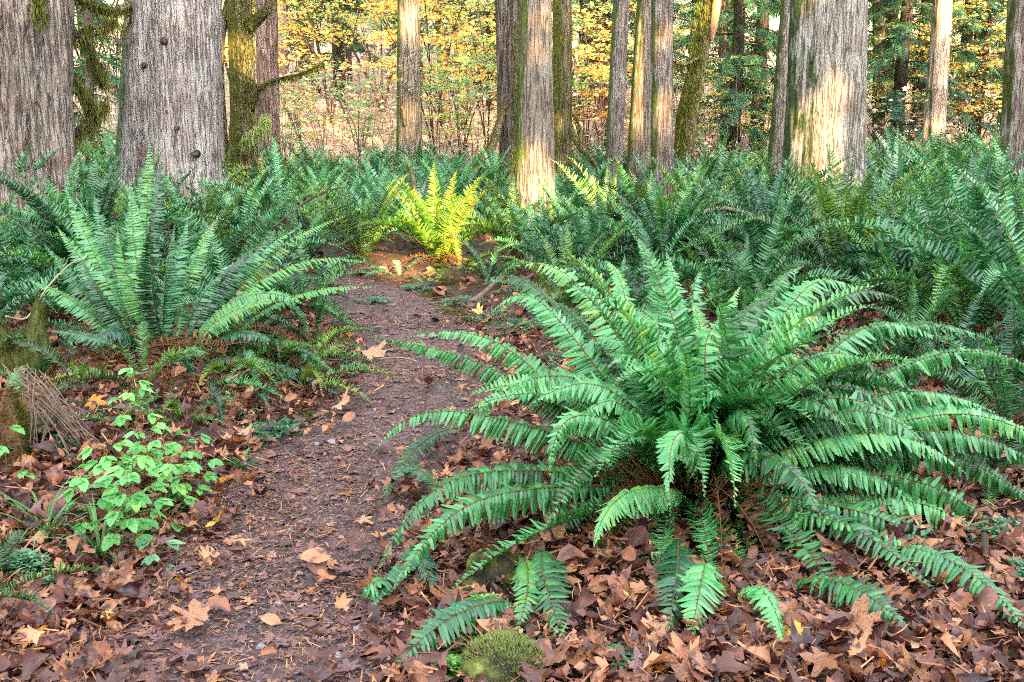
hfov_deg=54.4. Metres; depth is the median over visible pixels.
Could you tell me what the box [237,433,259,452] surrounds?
fallen leaf
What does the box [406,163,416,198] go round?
snag
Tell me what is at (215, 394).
sword fern
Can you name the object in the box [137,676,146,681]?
fallen leaf
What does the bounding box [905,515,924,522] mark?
fallen leaf
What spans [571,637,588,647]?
fallen leaf
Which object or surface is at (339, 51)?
hemlock tree
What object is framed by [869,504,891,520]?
fallen leaf
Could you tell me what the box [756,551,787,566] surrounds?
fallen leaf
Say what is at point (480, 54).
slender tree
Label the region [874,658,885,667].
fallen leaf
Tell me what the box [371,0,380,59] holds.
slender tree
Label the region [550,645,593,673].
fallen leaf
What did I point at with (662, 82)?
hemlock tree
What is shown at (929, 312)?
sword fern
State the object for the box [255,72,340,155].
vine maple
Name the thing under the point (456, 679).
fallen leaf
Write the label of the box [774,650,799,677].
fallen leaf
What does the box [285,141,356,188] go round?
sword fern
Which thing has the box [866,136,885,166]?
sword fern
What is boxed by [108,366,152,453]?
bramble seedling
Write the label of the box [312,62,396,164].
vine maple
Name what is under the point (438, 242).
sword fern
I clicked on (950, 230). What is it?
sword fern
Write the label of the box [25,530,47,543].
fallen leaf
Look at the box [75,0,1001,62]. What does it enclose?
wood
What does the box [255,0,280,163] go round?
cedar tree
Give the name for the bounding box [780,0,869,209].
cedar tree
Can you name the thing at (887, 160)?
sword fern
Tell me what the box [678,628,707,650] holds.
fallen leaf
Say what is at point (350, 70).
slender tree
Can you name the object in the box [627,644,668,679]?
fallen leaf
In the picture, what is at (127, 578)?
fallen leaf
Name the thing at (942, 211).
sword fern
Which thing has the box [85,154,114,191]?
sword fern
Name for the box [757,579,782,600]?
fallen leaf
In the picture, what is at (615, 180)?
sword fern
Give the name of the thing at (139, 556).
fallen leaf
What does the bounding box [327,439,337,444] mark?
pebble
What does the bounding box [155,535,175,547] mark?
fallen leaf
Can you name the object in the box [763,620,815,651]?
fallen leaf
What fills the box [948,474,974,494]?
fallen leaf
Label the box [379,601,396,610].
fallen leaf
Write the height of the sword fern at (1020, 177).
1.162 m
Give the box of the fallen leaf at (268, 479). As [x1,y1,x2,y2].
[254,474,271,481]
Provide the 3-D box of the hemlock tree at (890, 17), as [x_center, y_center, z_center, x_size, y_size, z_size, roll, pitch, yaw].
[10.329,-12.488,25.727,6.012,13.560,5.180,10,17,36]
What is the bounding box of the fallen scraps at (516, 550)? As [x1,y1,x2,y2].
[0,288,1023,681]
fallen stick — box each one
[5,257,86,319]
[226,367,297,385]
[312,410,344,418]
[361,357,417,361]
[466,273,502,305]
[980,532,988,568]
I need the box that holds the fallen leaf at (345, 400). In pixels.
[326,387,348,415]
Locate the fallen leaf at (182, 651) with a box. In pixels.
[169,641,202,660]
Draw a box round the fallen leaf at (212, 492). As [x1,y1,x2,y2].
[206,491,221,494]
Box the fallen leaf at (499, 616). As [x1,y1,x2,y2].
[487,596,517,631]
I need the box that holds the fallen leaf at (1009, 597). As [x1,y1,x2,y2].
[980,593,1016,623]
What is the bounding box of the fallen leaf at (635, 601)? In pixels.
[623,590,639,607]
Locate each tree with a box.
[0,0,123,247]
[73,0,121,126]
[73,5,121,159]
[74,0,228,223]
[85,0,94,164]
[111,0,127,209]
[222,0,325,193]
[225,0,330,68]
[252,0,377,78]
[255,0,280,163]
[278,0,396,99]
[278,1,287,100]
[307,0,314,90]
[329,0,469,58]
[343,2,352,83]
[361,0,475,55]
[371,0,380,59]
[396,0,422,171]
[419,0,576,110]
[434,0,450,125]
[452,0,466,120]
[469,2,578,36]
[473,0,518,185]
[475,1,485,70]
[508,0,555,231]
[551,0,685,80]
[552,0,600,186]
[572,0,728,84]
[578,0,611,116]
[585,0,779,129]
[604,0,629,204]
[623,0,780,159]
[625,0,650,185]
[626,0,778,106]
[651,0,673,206]
[673,0,721,175]
[673,0,889,154]
[719,0,726,158]
[729,0,917,117]
[767,0,789,175]
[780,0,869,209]
[866,0,1001,148]
[866,0,1004,141]
[867,0,998,113]
[867,0,1005,127]
[872,0,884,149]
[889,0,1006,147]
[906,0,1006,136]
[921,0,952,150]
[947,0,1006,139]
[999,0,1023,187]
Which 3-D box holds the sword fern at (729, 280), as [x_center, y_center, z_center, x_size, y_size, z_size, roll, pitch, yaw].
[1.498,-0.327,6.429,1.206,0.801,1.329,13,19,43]
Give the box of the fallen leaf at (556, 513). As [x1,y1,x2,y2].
[541,511,572,542]
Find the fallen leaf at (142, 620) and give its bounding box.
[133,616,147,623]
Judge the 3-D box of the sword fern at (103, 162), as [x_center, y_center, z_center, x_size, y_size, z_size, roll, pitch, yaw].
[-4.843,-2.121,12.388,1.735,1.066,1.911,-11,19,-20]
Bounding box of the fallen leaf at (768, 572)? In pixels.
[765,565,779,577]
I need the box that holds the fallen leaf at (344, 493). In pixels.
[337,489,354,495]
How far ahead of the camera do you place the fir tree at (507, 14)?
15.72 m
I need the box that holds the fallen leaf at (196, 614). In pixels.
[162,598,229,631]
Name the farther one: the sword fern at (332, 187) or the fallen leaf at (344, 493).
the sword fern at (332, 187)
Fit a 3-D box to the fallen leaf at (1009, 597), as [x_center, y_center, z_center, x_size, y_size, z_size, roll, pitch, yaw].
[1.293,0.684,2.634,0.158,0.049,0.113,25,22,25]
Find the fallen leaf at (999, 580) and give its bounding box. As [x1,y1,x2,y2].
[991,577,1007,583]
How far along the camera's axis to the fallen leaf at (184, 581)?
2.98 m
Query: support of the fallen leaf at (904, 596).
on the fallen leaves at (726, 662)
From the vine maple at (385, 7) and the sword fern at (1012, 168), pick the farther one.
the vine maple at (385, 7)
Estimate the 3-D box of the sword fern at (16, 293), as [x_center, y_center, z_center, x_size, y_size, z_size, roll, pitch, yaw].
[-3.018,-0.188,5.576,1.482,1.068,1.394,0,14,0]
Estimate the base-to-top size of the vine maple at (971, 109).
3.010 m
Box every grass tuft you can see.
[0,474,132,548]
[33,494,165,572]
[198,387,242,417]
[220,448,261,470]
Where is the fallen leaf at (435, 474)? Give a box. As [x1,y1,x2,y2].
[431,469,440,478]
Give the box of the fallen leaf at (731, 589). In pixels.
[716,577,739,597]
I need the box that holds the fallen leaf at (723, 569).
[716,562,729,574]
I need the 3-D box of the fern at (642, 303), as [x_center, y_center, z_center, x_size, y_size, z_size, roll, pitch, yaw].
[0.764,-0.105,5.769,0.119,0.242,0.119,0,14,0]
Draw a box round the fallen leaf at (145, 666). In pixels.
[140,661,158,670]
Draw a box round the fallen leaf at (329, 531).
[319,523,337,532]
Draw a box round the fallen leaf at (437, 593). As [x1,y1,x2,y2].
[430,584,468,600]
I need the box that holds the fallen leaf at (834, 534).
[819,527,842,540]
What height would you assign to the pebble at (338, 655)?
0.019 m
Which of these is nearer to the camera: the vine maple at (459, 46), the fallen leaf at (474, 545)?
the fallen leaf at (474, 545)
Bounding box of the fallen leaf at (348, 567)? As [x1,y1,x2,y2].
[334,563,356,574]
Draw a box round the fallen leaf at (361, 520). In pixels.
[353,515,372,523]
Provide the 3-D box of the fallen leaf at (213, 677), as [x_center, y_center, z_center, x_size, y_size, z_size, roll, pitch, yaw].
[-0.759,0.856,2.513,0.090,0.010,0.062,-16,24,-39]
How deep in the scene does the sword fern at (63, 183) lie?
10.13 m
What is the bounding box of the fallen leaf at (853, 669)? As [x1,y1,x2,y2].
[841,655,874,680]
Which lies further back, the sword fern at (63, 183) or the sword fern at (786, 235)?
the sword fern at (63, 183)
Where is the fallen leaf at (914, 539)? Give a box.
[909,536,923,544]
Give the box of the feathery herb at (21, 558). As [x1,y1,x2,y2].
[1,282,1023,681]
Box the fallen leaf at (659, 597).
[652,593,674,603]
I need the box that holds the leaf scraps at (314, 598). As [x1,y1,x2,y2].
[8,268,1017,681]
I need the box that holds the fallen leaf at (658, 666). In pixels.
[628,646,667,674]
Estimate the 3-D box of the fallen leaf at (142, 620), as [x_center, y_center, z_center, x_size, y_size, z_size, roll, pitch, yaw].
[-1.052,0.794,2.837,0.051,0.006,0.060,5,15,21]
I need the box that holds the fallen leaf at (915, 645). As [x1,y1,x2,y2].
[900,636,937,651]
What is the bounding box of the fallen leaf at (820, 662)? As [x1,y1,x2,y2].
[799,646,843,678]
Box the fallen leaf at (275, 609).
[266,605,284,614]
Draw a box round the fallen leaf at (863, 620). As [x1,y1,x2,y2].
[812,593,882,638]
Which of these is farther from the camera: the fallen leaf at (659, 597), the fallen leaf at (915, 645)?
the fallen leaf at (659, 597)
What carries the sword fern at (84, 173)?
on the ground
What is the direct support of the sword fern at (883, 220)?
on the ground
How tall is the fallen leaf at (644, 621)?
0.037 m
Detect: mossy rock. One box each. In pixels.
[459,545,523,597]
[459,628,551,681]
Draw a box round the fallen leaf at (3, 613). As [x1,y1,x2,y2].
[0,609,13,627]
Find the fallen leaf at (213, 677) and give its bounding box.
[205,669,228,681]
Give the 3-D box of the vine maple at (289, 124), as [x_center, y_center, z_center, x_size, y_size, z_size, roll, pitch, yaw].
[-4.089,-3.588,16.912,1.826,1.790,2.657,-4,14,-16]
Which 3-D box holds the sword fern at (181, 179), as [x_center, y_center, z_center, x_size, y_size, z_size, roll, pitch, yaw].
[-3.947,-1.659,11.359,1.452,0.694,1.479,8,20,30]
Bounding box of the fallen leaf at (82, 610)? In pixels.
[76,608,91,619]
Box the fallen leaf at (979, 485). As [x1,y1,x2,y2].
[964,481,983,488]
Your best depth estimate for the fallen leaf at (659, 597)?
2.71 m
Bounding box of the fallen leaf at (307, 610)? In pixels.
[288,605,322,616]
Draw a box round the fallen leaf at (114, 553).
[111,551,133,562]
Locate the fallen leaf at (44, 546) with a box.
[16,531,69,553]
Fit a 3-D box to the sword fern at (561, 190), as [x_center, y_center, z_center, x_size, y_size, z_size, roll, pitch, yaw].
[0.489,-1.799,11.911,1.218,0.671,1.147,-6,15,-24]
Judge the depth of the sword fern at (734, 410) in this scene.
3.22 m
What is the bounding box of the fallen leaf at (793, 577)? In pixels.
[780,561,808,584]
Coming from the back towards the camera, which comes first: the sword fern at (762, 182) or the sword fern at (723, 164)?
the sword fern at (723, 164)
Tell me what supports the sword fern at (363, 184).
on the ground
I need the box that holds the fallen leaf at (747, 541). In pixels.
[740,537,758,550]
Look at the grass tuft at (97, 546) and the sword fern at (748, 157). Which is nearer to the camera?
the grass tuft at (97, 546)
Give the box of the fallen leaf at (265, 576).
[253,573,269,581]
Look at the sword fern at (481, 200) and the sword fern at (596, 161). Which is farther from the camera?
the sword fern at (596, 161)
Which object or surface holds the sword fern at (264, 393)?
on the ground
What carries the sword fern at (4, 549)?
on the ground
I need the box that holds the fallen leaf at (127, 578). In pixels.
[102,573,149,584]
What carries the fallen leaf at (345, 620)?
on the path
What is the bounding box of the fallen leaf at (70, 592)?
[64,583,87,601]
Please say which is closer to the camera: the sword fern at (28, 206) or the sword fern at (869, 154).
the sword fern at (28, 206)
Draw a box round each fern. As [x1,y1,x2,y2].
[0,143,112,222]
[0,148,131,269]
[0,152,229,287]
[0,164,247,305]
[0,191,58,292]
[0,193,59,270]
[0,205,108,308]
[0,213,115,284]
[0,246,136,327]
[0,263,94,359]
[0,322,179,384]
[0,368,110,403]
[0,529,124,620]
[4,366,113,447]
[5,205,35,228]
[8,338,122,395]
[26,136,370,394]
[28,168,95,209]
[46,171,117,202]
[46,320,229,430]
[76,133,114,182]
[77,124,116,167]
[77,130,115,165]
[77,144,112,185]
[79,132,115,176]
[80,170,116,215]
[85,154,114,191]
[86,143,212,237]
[98,393,244,436]
[109,171,200,234]
[109,174,334,303]
[110,165,273,263]
[112,166,200,224]
[112,176,196,215]
[120,355,287,407]
[133,222,334,356]
[138,341,328,392]
[148,194,278,246]
[151,172,357,318]
[154,384,300,448]
[177,174,245,219]
[184,137,345,231]
[191,165,321,248]
[191,349,323,413]
[195,324,379,390]
[200,160,297,213]
[211,141,286,201]
[226,141,288,188]
[226,161,249,177]
[227,326,401,401]
[233,173,282,191]
[233,216,385,327]
[236,299,385,350]
[241,173,294,222]
[243,140,308,190]
[246,163,300,192]
[255,198,353,272]
[261,144,309,181]
[264,142,288,184]
[268,148,351,199]
[274,174,358,238]
[278,161,356,213]
[279,135,340,178]
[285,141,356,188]
[287,168,364,215]
[289,171,411,256]
[292,161,366,200]
[297,172,380,226]
[303,166,352,189]
[306,148,361,184]
[315,178,445,248]
[328,151,355,171]
[330,147,396,185]
[335,163,419,213]
[335,188,415,231]
[337,144,402,177]
[337,164,389,199]
[342,163,387,196]
[349,157,417,205]
[351,162,521,270]
[357,138,407,177]
[358,255,435,286]
[360,230,1023,662]
[371,196,483,253]
[372,170,462,233]
[379,166,423,194]
[382,141,464,195]
[382,155,416,177]
[390,142,509,226]
[390,174,449,204]
[391,139,444,168]
[393,151,442,180]
[395,157,447,182]
[399,155,484,206]
[410,157,450,186]
[418,150,510,215]
[418,219,499,282]
[429,150,471,170]
[429,153,487,185]
[429,172,582,265]
[439,151,484,179]
[440,179,508,238]
[440,183,579,225]
[443,229,536,288]
[464,143,513,186]
[466,174,510,220]
[467,163,511,199]
[468,165,486,186]
[474,174,509,215]
[479,226,645,314]
[481,187,608,280]
[491,156,561,186]
[501,169,640,280]
[501,179,663,286]
[503,153,623,225]
[509,176,595,233]
[510,195,568,230]
[510,311,610,352]
[522,154,700,247]
[522,246,708,342]
[529,213,737,313]
[553,154,741,262]
[555,164,590,209]
[555,168,587,199]
[556,176,604,202]
[563,170,739,280]
[565,151,629,196]
[571,173,642,224]
[572,137,605,173]
[572,145,587,188]
[573,189,759,301]
[574,144,625,185]
[574,290,642,322]
[581,141,626,175]
[592,164,663,211]
[602,184,883,333]
[605,163,685,206]
[611,169,676,204]
[614,196,731,268]
[620,151,685,200]
[636,156,676,173]
[636,302,649,327]
[638,149,766,223]
[639,154,720,203]
[661,151,871,282]
[661,210,884,309]
[667,192,735,251]
[672,154,776,233]
[673,148,717,177]
[673,154,726,191]
[677,152,727,179]
[678,162,835,237]
[682,226,844,316]
[683,142,767,191]
[686,176,747,197]
[694,131,742,171]
[695,205,784,260]
[709,151,828,218]
[712,153,753,179]
[717,153,770,181]
[718,137,961,294]
[718,168,789,211]
[719,153,780,194]
[721,147,767,175]
[726,135,768,167]
[732,199,817,250]
[734,168,779,196]
[743,179,829,267]
[744,160,870,204]
[751,204,943,320]
[785,167,873,238]
[794,174,960,265]
[800,180,1022,330]
[805,164,958,217]
[807,270,981,368]
[808,175,1007,301]
[810,138,1023,398]
[822,161,922,213]
[854,155,966,243]
[855,138,1023,322]
[859,126,955,209]
[860,284,1023,399]
[864,161,1023,401]
[866,125,956,167]
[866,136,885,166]
[866,136,890,166]
[866,139,954,201]
[867,137,925,168]
[867,147,922,174]
[867,154,1023,226]
[870,149,902,189]
[871,122,1023,214]
[871,300,1023,480]
[875,133,1023,211]
[877,129,1003,207]
[878,148,910,174]
[878,155,924,180]
[880,173,1013,282]
[885,210,1013,288]
[886,125,952,162]
[900,188,1018,232]
[909,129,992,164]
[915,396,1023,515]
[922,177,1013,226]
[933,135,1022,191]
[933,152,1022,210]
[934,133,989,159]
[935,123,978,148]
[947,125,999,154]
[947,132,1015,177]
[951,128,997,169]
[953,150,1023,188]
[957,125,999,153]
[959,167,1023,230]
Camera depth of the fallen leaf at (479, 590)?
2.88 m
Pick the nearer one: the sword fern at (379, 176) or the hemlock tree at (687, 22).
the sword fern at (379, 176)
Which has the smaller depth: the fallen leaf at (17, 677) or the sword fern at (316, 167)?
the fallen leaf at (17, 677)
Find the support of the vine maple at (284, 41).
on the ground
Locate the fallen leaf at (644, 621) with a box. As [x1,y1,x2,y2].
[641,617,684,636]
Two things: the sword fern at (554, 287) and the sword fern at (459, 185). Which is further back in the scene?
the sword fern at (459, 185)
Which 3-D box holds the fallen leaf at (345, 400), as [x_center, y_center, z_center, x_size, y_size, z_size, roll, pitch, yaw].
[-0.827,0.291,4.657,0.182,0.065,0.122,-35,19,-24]
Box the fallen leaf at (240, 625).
[233,621,248,630]
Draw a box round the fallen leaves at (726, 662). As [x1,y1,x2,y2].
[0,206,1023,681]
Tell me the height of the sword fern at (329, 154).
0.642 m
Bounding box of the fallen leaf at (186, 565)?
[176,561,199,569]
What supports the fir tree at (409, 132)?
on the ground
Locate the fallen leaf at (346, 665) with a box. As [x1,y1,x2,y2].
[336,658,361,675]
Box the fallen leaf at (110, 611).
[100,609,115,618]
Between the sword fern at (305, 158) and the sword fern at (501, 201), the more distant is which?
the sword fern at (305, 158)
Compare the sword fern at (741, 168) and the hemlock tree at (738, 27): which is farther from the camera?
the hemlock tree at (738, 27)
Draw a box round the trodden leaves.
[49,282,1009,681]
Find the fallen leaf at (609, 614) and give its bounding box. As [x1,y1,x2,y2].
[603,602,631,633]
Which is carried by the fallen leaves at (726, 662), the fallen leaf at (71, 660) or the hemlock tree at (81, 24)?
the fallen leaf at (71, 660)
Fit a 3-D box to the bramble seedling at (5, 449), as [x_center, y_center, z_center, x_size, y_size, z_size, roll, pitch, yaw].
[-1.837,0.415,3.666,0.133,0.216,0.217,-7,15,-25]
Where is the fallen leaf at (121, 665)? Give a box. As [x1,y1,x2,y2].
[94,659,131,680]
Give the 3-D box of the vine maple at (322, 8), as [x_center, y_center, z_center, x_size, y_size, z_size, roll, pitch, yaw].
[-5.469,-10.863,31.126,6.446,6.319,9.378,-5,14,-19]
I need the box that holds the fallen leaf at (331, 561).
[327,554,338,568]
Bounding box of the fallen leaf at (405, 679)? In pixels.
[392,678,407,681]
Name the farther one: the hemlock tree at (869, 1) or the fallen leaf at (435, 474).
the hemlock tree at (869, 1)
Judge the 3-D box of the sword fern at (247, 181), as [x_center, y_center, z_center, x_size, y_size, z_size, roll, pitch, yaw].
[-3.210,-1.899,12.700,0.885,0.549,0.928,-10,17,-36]
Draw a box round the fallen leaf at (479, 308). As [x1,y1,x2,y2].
[468,302,485,313]
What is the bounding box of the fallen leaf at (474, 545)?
[465,530,480,549]
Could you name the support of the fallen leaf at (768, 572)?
on the ground
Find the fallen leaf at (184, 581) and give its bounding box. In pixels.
[175,577,192,584]
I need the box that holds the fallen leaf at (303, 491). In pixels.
[288,487,309,494]
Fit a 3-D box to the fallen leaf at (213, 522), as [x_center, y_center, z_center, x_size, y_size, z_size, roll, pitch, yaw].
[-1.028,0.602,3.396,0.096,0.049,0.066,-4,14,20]
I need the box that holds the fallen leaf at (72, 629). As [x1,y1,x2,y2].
[58,627,99,642]
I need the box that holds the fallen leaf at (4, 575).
[0,565,13,583]
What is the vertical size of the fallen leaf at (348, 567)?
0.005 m
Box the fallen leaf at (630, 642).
[622,626,644,652]
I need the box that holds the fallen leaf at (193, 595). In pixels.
[186,592,201,598]
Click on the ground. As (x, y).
(454, 286)
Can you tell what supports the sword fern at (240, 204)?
on the ground
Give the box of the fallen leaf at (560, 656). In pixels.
[532,640,566,680]
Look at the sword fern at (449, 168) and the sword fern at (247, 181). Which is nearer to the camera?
the sword fern at (247, 181)
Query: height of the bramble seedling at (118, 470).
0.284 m
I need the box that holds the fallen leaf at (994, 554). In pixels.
[989,550,1012,567]
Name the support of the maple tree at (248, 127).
on the ground
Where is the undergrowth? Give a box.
[73,9,1004,178]
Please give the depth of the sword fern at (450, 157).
16.21 m
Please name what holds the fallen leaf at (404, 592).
on the ground
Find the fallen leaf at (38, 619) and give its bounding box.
[11,611,52,631]
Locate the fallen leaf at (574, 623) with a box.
[565,619,585,627]
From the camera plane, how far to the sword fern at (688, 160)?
15.56 m
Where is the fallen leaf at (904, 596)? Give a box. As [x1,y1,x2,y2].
[899,591,919,607]
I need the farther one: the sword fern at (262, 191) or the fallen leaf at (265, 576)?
the sword fern at (262, 191)
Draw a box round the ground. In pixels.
[0,0,1023,681]
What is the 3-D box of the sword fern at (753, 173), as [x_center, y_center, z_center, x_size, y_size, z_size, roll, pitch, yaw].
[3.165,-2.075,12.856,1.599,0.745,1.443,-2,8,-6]
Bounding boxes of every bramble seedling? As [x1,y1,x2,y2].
[0,425,34,479]
[57,464,121,534]
[77,440,134,506]
[86,473,155,556]
[98,455,166,530]
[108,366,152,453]
[113,380,162,473]
[116,422,176,489]
[124,483,192,533]
[132,538,184,576]
[143,451,202,514]
[156,429,212,475]
[166,458,223,496]
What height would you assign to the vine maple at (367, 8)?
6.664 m
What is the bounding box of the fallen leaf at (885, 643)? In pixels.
[865,638,901,657]
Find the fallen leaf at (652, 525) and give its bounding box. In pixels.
[646,521,668,530]
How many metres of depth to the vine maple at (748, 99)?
18.83 m
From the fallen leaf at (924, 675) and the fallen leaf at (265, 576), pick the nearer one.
the fallen leaf at (924, 675)
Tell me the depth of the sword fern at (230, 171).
13.24 m
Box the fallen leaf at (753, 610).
[741,605,764,611]
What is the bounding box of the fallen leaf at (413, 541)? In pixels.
[409,539,422,545]
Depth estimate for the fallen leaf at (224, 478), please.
3.77 m
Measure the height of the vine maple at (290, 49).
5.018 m
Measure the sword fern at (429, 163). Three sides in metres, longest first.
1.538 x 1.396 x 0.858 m
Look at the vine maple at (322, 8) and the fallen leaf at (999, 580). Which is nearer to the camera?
the fallen leaf at (999, 580)
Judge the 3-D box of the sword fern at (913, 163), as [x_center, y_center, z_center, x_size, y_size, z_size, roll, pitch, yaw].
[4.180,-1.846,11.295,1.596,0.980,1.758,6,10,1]
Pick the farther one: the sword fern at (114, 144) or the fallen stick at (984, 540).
the sword fern at (114, 144)
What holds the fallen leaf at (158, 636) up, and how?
on the path
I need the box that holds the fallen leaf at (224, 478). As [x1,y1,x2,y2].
[207,475,234,491]
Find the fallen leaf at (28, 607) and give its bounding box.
[7,591,45,621]
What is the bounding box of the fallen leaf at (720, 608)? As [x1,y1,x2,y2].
[713,604,729,609]
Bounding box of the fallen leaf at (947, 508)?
[940,503,950,519]
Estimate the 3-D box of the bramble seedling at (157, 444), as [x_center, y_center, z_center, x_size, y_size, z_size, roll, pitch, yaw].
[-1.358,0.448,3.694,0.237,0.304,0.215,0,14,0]
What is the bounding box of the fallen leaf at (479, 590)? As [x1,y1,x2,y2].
[466,581,495,596]
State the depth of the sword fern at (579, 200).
10.83 m
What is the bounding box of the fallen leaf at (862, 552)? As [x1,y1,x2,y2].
[844,538,882,559]
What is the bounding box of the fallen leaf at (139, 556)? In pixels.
[132,549,150,565]
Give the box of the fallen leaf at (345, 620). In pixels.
[333,612,360,624]
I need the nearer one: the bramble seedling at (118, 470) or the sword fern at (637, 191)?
the bramble seedling at (118, 470)
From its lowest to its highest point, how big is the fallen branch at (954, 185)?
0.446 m
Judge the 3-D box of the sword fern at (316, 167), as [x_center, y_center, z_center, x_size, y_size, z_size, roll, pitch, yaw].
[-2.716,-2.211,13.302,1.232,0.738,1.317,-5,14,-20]
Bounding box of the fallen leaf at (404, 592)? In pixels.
[398,581,411,601]
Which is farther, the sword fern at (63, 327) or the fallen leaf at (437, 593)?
the sword fern at (63, 327)
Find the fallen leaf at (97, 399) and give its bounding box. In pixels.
[77,394,107,410]
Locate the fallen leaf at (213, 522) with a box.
[199,512,220,526]
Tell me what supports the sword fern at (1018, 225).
on the ground
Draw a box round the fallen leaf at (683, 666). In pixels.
[669,649,699,681]
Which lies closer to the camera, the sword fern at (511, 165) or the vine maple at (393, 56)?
the sword fern at (511, 165)
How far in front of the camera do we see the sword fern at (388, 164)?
15.72 m
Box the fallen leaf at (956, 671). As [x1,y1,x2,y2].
[946,666,965,679]
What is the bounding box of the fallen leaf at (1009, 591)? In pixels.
[980,570,1020,593]
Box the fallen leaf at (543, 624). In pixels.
[539,613,563,634]
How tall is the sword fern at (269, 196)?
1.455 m
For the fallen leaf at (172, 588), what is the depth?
2.97 m
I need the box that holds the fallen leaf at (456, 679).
[449,676,464,681]
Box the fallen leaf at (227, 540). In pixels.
[215,538,236,544]
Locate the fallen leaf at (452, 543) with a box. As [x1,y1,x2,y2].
[430,539,459,554]
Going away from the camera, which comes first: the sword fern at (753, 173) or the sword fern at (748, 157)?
the sword fern at (753, 173)
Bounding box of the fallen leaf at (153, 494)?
[147,489,171,496]
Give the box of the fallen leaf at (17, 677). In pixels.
[11,674,29,681]
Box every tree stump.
[0,292,55,383]
[0,383,34,475]
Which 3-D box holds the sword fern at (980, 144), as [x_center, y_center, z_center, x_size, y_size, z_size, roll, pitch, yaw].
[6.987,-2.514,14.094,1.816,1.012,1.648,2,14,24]
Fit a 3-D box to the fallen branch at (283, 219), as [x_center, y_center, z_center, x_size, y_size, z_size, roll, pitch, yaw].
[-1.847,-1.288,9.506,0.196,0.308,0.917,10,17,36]
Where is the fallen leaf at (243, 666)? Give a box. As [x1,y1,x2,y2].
[235,662,252,669]
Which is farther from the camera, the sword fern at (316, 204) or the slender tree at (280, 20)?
the slender tree at (280, 20)
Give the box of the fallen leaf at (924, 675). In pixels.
[895,644,954,681]
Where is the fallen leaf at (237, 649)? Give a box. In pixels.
[230,646,243,653]
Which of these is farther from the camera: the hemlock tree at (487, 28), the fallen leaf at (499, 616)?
the hemlock tree at (487, 28)
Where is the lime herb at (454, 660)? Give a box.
[424,272,788,681]
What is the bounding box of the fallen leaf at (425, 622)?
[415,608,439,634]
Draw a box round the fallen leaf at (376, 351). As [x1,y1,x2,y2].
[348,339,386,361]
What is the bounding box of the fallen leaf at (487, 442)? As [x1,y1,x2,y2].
[472,435,499,451]
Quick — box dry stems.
[7,364,111,462]
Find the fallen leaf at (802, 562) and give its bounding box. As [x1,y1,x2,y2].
[798,560,825,576]
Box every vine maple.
[73,6,120,144]
[75,0,118,107]
[75,0,123,93]
[113,0,299,123]
[222,0,330,140]
[224,56,228,79]
[225,77,330,156]
[253,0,326,63]
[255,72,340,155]
[278,0,386,122]
[278,0,473,151]
[287,0,357,92]
[300,0,396,111]
[305,66,455,164]
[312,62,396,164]
[345,0,447,35]
[346,0,552,158]
[359,0,466,104]
[359,0,495,158]
[370,60,496,159]
[420,0,573,147]
[421,0,552,130]
[423,59,495,164]
[444,0,551,93]
[447,33,673,125]
[459,0,629,160]
[492,0,610,117]
[552,0,636,155]
[552,22,693,159]
[595,0,777,118]
[606,56,743,158]
[675,60,774,156]
[706,57,775,155]
[776,26,930,154]
[866,15,928,141]
[887,0,997,126]
[889,9,1006,147]
[953,0,1006,103]
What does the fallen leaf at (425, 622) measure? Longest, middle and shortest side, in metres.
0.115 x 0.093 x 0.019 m
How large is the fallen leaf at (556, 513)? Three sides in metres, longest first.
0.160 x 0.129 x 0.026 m
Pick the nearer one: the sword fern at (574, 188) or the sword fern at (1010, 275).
the sword fern at (1010, 275)
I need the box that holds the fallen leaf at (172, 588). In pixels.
[164,584,182,592]
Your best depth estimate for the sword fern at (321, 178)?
12.03 m
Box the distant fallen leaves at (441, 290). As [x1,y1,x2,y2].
[0,191,1002,336]
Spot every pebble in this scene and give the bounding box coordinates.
[256,643,265,648]
[273,601,281,605]
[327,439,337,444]
[335,651,342,658]
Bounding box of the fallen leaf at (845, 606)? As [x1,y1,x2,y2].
[825,593,848,608]
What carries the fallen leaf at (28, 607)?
on the fallen leaves at (726, 662)
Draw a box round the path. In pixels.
[124,265,493,681]
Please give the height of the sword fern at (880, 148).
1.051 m
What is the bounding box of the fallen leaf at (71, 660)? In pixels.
[64,647,81,663]
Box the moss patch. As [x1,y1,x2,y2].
[286,281,613,421]
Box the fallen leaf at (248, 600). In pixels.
[239,594,263,604]
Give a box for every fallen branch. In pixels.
[276,187,345,225]
[925,169,966,220]
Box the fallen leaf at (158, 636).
[147,630,169,641]
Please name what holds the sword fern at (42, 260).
on the ground
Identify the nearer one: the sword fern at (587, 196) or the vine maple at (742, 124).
the sword fern at (587, 196)
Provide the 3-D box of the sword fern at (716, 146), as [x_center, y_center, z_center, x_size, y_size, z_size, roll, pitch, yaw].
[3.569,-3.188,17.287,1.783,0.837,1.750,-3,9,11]
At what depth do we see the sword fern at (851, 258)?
6.37 m
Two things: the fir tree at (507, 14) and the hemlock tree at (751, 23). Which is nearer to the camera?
the fir tree at (507, 14)
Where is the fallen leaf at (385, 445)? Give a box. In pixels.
[367,436,392,448]
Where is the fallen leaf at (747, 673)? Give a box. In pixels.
[740,670,755,681]
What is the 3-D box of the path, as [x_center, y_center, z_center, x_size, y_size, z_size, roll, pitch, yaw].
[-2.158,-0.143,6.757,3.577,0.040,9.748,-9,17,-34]
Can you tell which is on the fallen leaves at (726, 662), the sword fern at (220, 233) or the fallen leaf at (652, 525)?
the fallen leaf at (652, 525)

